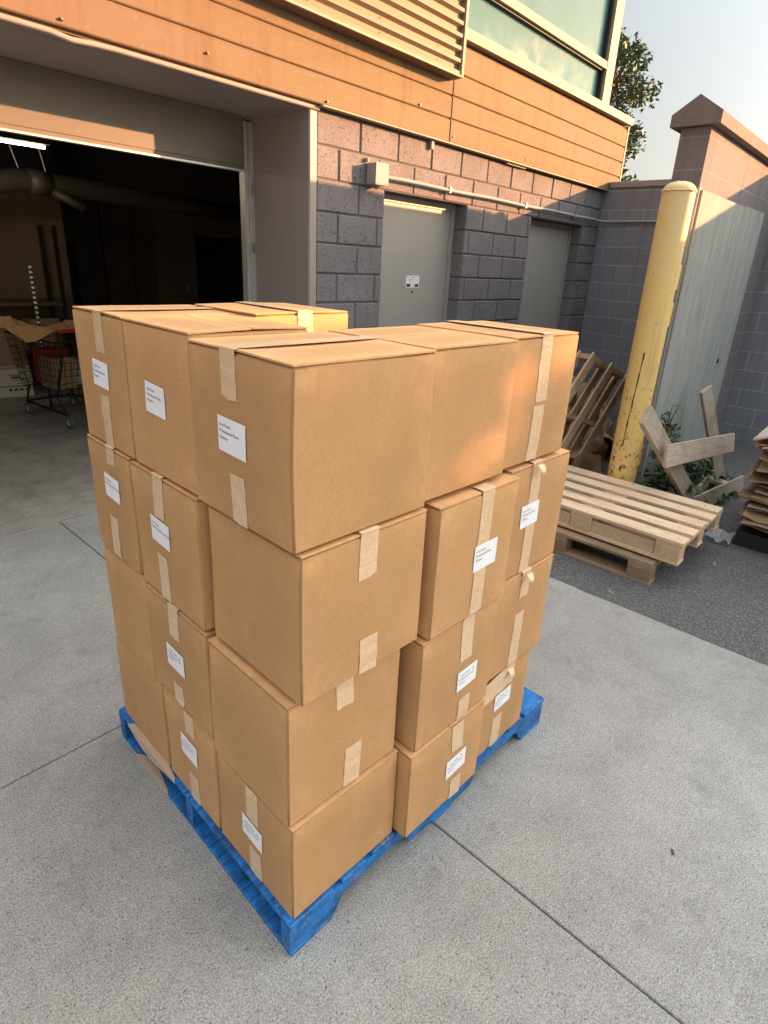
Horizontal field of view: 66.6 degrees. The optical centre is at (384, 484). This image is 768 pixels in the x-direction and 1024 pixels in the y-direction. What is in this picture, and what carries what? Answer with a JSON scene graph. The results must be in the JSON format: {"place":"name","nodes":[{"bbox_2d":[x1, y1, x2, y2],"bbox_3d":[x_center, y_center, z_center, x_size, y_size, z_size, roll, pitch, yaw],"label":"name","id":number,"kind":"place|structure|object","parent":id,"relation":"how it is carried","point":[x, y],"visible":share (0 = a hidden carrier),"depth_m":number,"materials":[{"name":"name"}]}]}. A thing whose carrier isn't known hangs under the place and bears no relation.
{"place":"outdoors","nodes":[
{"label":"outdoors","id":0,"kind":"place"},
{"bbox_2d":[0,382,97,536],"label":"garage floor","id":1,"kind":"structure","parent":0,"point":[46,475],"depth_m":4.79,"materials":[{"name":"concrete"}]},
{"bbox_2d":[0,365,34,397],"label":"printed carton","id":2,"kind":"object","parent":1,"relation":"on","point":[11,385],"visible":0.68,"depth_m":6.79,"materials":[{"name":"beige cardboard"}]},
{"bbox_2d":[0,333,27,365],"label":"brown carton","id":3,"kind":"object","parent":2,"relation":"on","point":[6,358],"visible":0.5,"depth_m":6.65,"materials":[{"name":"cardboard"}]},
{"bbox_2d":[0,225,77,385],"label":"storage rack","id":4,"kind":"object","parent":1,"relation":"on","point":[50,302],"visible":0.69,"depth_m":7.15,"materials":[{"name":"black metal"}]},
{"bbox_2d":[0,329,29,349],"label":"stored carton","id":5,"kind":"object","parent":4,"relation":"on","point":[1,331],"visible":0.08,"depth_m":7.03,"materials":[{"name":"cardboard"}]},
{"bbox_2d":[21,316,62,347],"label":"stored carton","id":6,"kind":"object","parent":4,"relation":"on","point":[45,321],"visible":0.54,"depth_m":7.17,"materials":[{"name":"cardboard"}]},
{"bbox_2d":[28,265,52,406],"bbox_3d":[-3.671,-1.552,6.245,0.027,1.480,0.027,-7,23,-24],"label":"striped pole","id":7,"kind":"object","parent":1,"relation":"on","point":[35,304],"visible":0.69,"depth_m":6.11,"materials":[{"name":"black plastic"}]},
{"bbox_2d":[4,329,84,428],"bbox_3d":[-3.241,-1.155,5.980,1.078,0.966,0.640,17,25,32],"label":"shopping cart","id":8,"kind":"object","parent":1,"relation":"on","point":[69,422],"visible":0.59,"depth_m":5.77,"materials":[{"name":"red metal"}]},
{"bbox_2d":[0,316,74,341],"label":"cardboard sheet","id":9,"kind":"object","parent":8,"relation":"on","point":[23,331],"visible":0.66,"depth_m":5.43,"materials":[{"name":"brown cardboard"}]},
{"bbox_2d":[32,346,67,381],"bbox_3d":[-3.443,-1.238,6.041,0.200,0.340,0.260,17,25,32],"label":"stock box","id":10,"kind":"object","parent":8,"relation":"in","point":[50,352],"visible":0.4,"depth_m":5.95,"materials":[{"name":"red plastic"}]},
{"bbox_2d":[38,354,76,388],"bbox_3d":[-3.249,-1.119,5.808,0.260,0.300,0.220,17,25,32],"label":"stock box","id":11,"kind":"object","parent":8,"relation":"in","point":[68,367],"visible":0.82,"depth_m":5.74,"materials":[{"name":"cardboard"}]},
{"bbox_2d":[71,356,81,384],"bbox_3d":[-3.176,-1.188,6.057,0.220,0.260,0.200,17,25,32],"label":"stock box","id":12,"kind":"object","parent":8,"relation":"in","point":[79,379],"visible":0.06,"depth_m":5.96,"materials":[{"name":"beige cardboard"}]},
{"bbox_2d":[0,512,767,1023],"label":"concrete pavement","id":13,"kind":"structure","parent":0,"point":[538,874],"depth_m":1.74,"materials":[{"name":"grey concrete"}]},
{"bbox_2d":[119,687,543,956],"bbox_3d":[-0.175,0.878,2.211,1.027,0.126,1.227,22,27,40],"label":"blue pallet","id":14,"kind":"object","parent":13,"relation":"on","point":[300,930],"visible":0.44,"depth_m":1.72,"materials":[{"name":"paint"}]},
{"bbox_2d":[116,634,171,765],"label":"cardboard carton","id":15,"kind":"object","parent":14,"relation":"on","point":[143,692],"visible":0.19,"depth_m":1.91,"materials":[{"name":"brown cardboard"}]},
{"bbox_2d":[104,543,155,673],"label":"cardboard carton","id":16,"kind":"object","parent":15,"relation":"on","point":[128,582],"visible":0.23,"depth_m":1.81,"materials":[{"name":"brown cardboard"}]},
{"bbox_2d":[87,434,143,573],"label":"cardboard carton","id":17,"kind":"object","parent":16,"relation":"on","point":[115,500],"visible":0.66,"depth_m":1.68,"materials":[{"name":"cardboard"}]},
{"bbox_2d":[72,305,235,459],"bbox_3d":[-0.634,-0.316,1.681,0.325,0.367,0.356,22,27,40],"label":"cardboard carton","id":18,"kind":"object","parent":17,"relation":"on","point":[99,331],"visible":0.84,"depth_m":1.55,"materials":[{"name":"cardboard"}]},
{"bbox_2d":[163,686,221,828],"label":"cardboard carton","id":19,"kind":"object","parent":14,"relation":"on","point":[194,760],"visible":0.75,"depth_m":1.70,"materials":[{"name":"cardboard"}]},
{"bbox_2d":[146,583,216,737],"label":"cardboard carton","id":20,"kind":"object","parent":19,"relation":"on","point":[180,642],"visible":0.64,"depth_m":1.60,"materials":[{"name":"cardboard"}]},
{"bbox_2d":[131,460,214,630],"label":"cardboard carton","id":21,"kind":"object","parent":20,"relation":"on","point":[174,527],"visible":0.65,"depth_m":1.46,"materials":[{"name":"cardboard"}]},
{"bbox_2d":[122,314,307,494],"bbox_3d":[-0.416,-0.221,1.464,0.326,0.368,0.318,22,27,40],"label":"cardboard carton","id":22,"kind":"object","parent":21,"relation":"on","point":[157,358],"visible":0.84,"depth_m":1.35,"materials":[{"name":"cardboard"}]},
{"bbox_2d":[195,302,347,331],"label":"cardboard carton","id":23,"kind":"object","parent":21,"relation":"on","point":[313,319],"visible":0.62,"depth_m":1.71,"materials":[{"name":"cardboard"}]},
{"bbox_2d":[217,747,397,918],"bbox_3d":[-0.217,0.863,1.638,0.339,0.308,0.369,22,27,40],"label":"cardboard carton","id":24,"kind":"object","parent":14,"relation":"on","point":[302,864],"visible":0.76,"depth_m":1.50,"materials":[{"name":"cardboard"}]},
{"bbox_2d":[208,636,399,826],"bbox_3d":[-0.205,0.550,1.516,0.333,0.354,0.360,22,27,40],"label":"cardboard carton","id":25,"kind":"object","parent":24,"relation":"on","point":[289,760],"visible":0.52,"depth_m":1.39,"materials":[{"name":"cardboard"}]},
{"bbox_2d":[208,506,426,705],"bbox_3d":[-0.159,0.213,1.385,0.352,0.361,0.368,22,27,40],"label":"cardboard carton","id":26,"kind":"object","parent":25,"relation":"on","point":[305,627],"visible":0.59,"depth_m":1.25,"materials":[{"name":"cardboard"}]},
{"bbox_2d":[187,331,436,554],"bbox_3d":[-0.156,-0.124,1.258,0.359,0.358,0.382,22,27,40],"label":"cardboard carton","id":27,"kind":"object","parent":26,"relation":"on","point":[304,441],"visible":1,"depth_m":1.12,"materials":[{"name":"cardboard"}]},
{"bbox_2d":[392,698,484,837],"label":"cardboard carton","id":28,"kind":"object","parent":14,"relation":"on","point":[434,773],"visible":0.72,"depth_m":1.70,"materials":[{"name":"cardboard"}]},
{"bbox_2d":[394,598,498,751],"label":"cardboard carton","id":29,"kind":"object","parent":28,"relation":"on","point":[442,680],"visible":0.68,"depth_m":1.60,"materials":[{"name":"cardboard"}]},
{"bbox_2d":[417,472,519,639],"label":"cardboard carton","id":30,"kind":"object","parent":29,"relation":"on","point":[468,529],"visible":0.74,"depth_m":1.48,"materials":[{"name":"cardboard"}]},
{"bbox_2d":[328,325,518,501],"bbox_3d":[0.086,-0.204,1.497,0.349,0.352,0.332,22,27,40],"label":"cardboard carton","id":31,"kind":"object","parent":30,"relation":"on","point":[474,376],"visible":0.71,"depth_m":1.38,"materials":[{"name":"brown cardboard"}]},
{"bbox_2d":[477,650,529,755],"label":"cardboard carton","id":32,"kind":"object","parent":14,"relation":"on","point":[503,697],"visible":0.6,"depth_m":2.00,"materials":[{"name":"cardboard"}]},
{"bbox_2d":[487,553,553,681],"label":"cardboard carton","id":33,"kind":"object","parent":32,"relation":"on","point":[519,614],"visible":0.26,"depth_m":1.88,"materials":[{"name":"cardboard"}]},
{"bbox_2d":[502,448,569,579],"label":"cardboard carton","id":34,"kind":"object","parent":33,"relation":"on","point":[541,485],"visible":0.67,"depth_m":1.77,"materials":[{"name":"cardboard"}]},
{"bbox_2d":[417,320,578,469],"bbox_3d":[0.314,-0.282,1.720,0.341,0.356,0.331,22,27,40],"label":"cardboard carton","id":35,"kind":"object","parent":34,"relation":"on","point":[545,364],"visible":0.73,"depth_m":1.61,"materials":[{"name":"cardboard"}]},
{"bbox_2d":[609,27,662,180],"bbox_3d":[5.147,-7.056,14.306,1.936,6.938,1.974,1,21,-5],"label":"leafy tree","id":36,"kind":"object","parent":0,"point":[636,95],"visible":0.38,"depth_m":13.19,"materials":[{"name":"green plant"}]},
{"bbox_2d":[549,415,767,664],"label":"asphalt yard","id":37,"kind":"structure","parent":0,"point":[696,592],"depth_m":3.43,"materials":[{"name":"grey asphalt"}]},
{"bbox_2d":[568,445,582,457],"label":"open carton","id":38,"kind":"object","parent":37,"relation":"on","point":[574,452],"visible":0.06,"depth_m":4.82,"materials":[{"name":"cardboard"}]},
{"bbox_2d":[562,392,607,473],"bbox_3d":[1.700,-0.391,5.303,1.005,0.805,0.283,-33,2,-44],"label":"torn cardboard","id":39,"kind":"object","parent":37,"relation":"on","point":[594,457],"visible":0.27,"depth_m":5.42,"materials":[{"name":"brown cardboard"}]},
{"bbox_2d":[560,350,626,466],"bbox_3d":[1.480,-0.521,4.692,0.219,1.081,1.974,19,26,37],"label":"brown pallet","id":40,"kind":"object","parent":37,"relation":"on","point":[584,419],"visible":0.52,"depth_m":4.82,"materials":[{"name":"brown wood"}]},
{"bbox_2d":[572,376,614,448],"bbox_3d":[2.143,-0.861,6.356,0.499,1.205,1.606,-38,2,19],"label":"torn cardboard","id":41,"kind":"object","parent":37,"relation":"on","point":[608,431],"visible":0.11,"depth_m":6.07,"materials":[{"name":"brown cardboard"}]},
{"bbox_2d":[553,488,688,585],"bbox_3d":[1.363,0.274,4.032,1.210,0.143,0.801,20,27,38],"label":"wooden pallet","id":42,"kind":"object","parent":37,"relation":"on","point":[640,568],"visible":0.12,"depth_m":3.59,"materials":[{"name":"brown wood"}]},
{"bbox_2d":[558,465,722,565],"bbox_3d":[1.503,0.144,3.945,1.209,0.143,0.799,21,27,39],"label":"wooden pallet","id":43,"kind":"object","parent":42,"relation":"on","point":[694,519],"visible":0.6,"depth_m":3.69,"materials":[{"name":"brown wood"}]},
{"bbox_2d":[607,181,697,482],"bbox_3d":[1.816,-0.859,4.079,0.212,2.248,0.231,20,27,38],"label":"yellow bollard","id":44,"kind":"object","parent":37,"relation":"on","point":[664,267],"visible":0.91,"depth_m":3.91,"materials":[{"name":"metal"}]},
{"bbox_2d":[634,187,763,483],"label":"metal gate","id":45,"kind":"structure","parent":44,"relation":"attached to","point":[720,246],"depth_m":4.57,"materials":[{"name":"metal"}]},
{"bbox_2d":[648,403,680,443],"bbox_3d":[2.029,-0.429,4.224,0.221,0.307,0.294,11,22,20],"label":"ivy plant","id":46,"kind":"object","parent":37,"relation":"on","point":[669,426],"visible":0.68,"depth_m":4.20,"materials":[{"name":"green plant"}]},
{"bbox_2d":[635,433,709,503],"bbox_3d":[2.224,-0.132,4.601,0.734,0.598,1.026,20,27,38],"label":"ivy plant","id":47,"kind":"object","parent":37,"relation":"on","point":[655,483],"visible":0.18,"depth_m":4.55,"materials":[{"name":"green plant"}]},
{"bbox_2d":[639,385,743,504],"bbox_3d":[2.332,-0.243,4.457,1.991,0.943,0.338,-14,26,-37],"label":"broken pallet","id":48,"kind":"object","parent":37,"relation":"on","point":[714,445],"visible":0.81,"depth_m":4.37,"materials":[{"name":"brown wood"}]},
{"bbox_2d":[650,458,738,504],"bbox_3d":[2.656,-0.148,5.038,0.798,0.362,1.121,20,27,38],"label":"ivy plant","id":49,"kind":"object","parent":37,"relation":"on","point":[700,470],"visible":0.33,"depth_m":4.90,"materials":[{"name":"green plant"}]},
{"bbox_2d":[704,523,725,536],"bbox_3d":[2.344,0.301,4.193,0.187,0.079,0.267,20,27,38],"label":"weed","id":50,"kind":"object","parent":37,"relation":"on","point":[713,534],"visible":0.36,"depth_m":4.13,"materials":[{"name":"grey plant"}]},
{"bbox_2d":[670,94,767,434],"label":"block wall","id":51,"kind":"structure","parent":37,"relation":"on","point":[722,153],"depth_m":4.46,"materials":[{"name":"concrete"}]},
{"bbox_2d":[733,426,767,553],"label":"pallet stack","id":52,"kind":"object","parent":37,"relation":"on","point":[751,531],"visible":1,"depth_m":3.90,"materials":[{"name":"brown wood"}]},
{"bbox_2d":[612,0,767,180],"label":"sky","id":53,"kind":"structure","parent":0,"point":[717,50],"materials":[{"name":"white"}]},
{"label":"ground","id":54,"kind":"structure","parent":0,"visible":0},
{"bbox_2d":[0,0,632,381],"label":"commercial building","id":55,"kind":"structure","parent":54,"relation":"on","point":[277,122],"depth_m":4.62,"materials":[{"name":"orange"}]},
{"bbox_2d":[0,131,50,148],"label":"tube light","id":56,"kind":"object","parent":55,"relation":"hanging from","point":[18,139],"visible":0.76,"depth_m":5.24,"materials":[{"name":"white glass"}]},
{"bbox_2d":[0,143,240,222],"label":"air duct","id":57,"kind":"object","parent":55,"relation":"hanging from","point":[70,190],"visible":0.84,"depth_m":6.97,"materials":[{"name":"metal"}]},
{"bbox_2d":[0,56,243,171],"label":"garage door","id":58,"kind":"structure","parent":55,"relation":"in","point":[36,101],"depth_m":3.46,"materials":[{"name":"paint"}]},
{"bbox_2d":[195,236,240,303],"bbox_3d":[-3.189,-3.716,11.160,0.020,2.100,1.000,20,27,38],"label":"interior door","id":59,"kind":"structure","parent":55,"relation":"in","point":[217,259],"depth_m":11.04,"materials":[{"name":"black paint"}]},
{"bbox_2d":[378,193,455,326],"bbox_3d":[0.197,-1.371,5.296,0.081,2.188,1.073,20,27,38],"label":"steel door","id":60,"kind":"structure","parent":55,"relation":"in","point":[417,237],"depth_m":5.09,"materials":[{"name":"paint"}]},
{"bbox_2d":[365,158,655,222],"bbox_3d":[1.725,-2.536,5.237,1.357,0.195,4.054,20,27,38],"label":"electrical conduit","id":61,"kind":"object","parent":55,"relation":"attached to","point":[378,175],"visible":0.98,"depth_m":4.78,"materials":[{"name":"beige metal"}]},
{"bbox_2d":[518,219,572,328],"bbox_3d":[1.739,-1.893,6.889,0.081,2.188,1.178,20,27,38],"label":"steel door","id":62,"kind":"structure","parent":55,"relation":"in","point":[549,243],"depth_m":6.75,"materials":[{"name":"paint"}]},
{"bbox_2d":[466,0,632,126],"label":"window","id":63,"kind":"structure","parent":55,"relation":"in","point":[568,47],"depth_m":5.52,"materials":[{"name":"beige glass"}]},
{"bbox_2d":[575,179,670,416],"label":"block wall","id":64,"kind":"structure","parent":54,"relation":"on","point":[618,273],"depth_m":7.08,"materials":[{"name":"concrete"}]},
{"bbox_2d":[720,254,767,444],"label":"block wall","id":65,"kind":"structure","parent":54,"relation":"on","point":[746,419],"depth_m":6.40,"materials":[{"name":"stone"}]}
]}

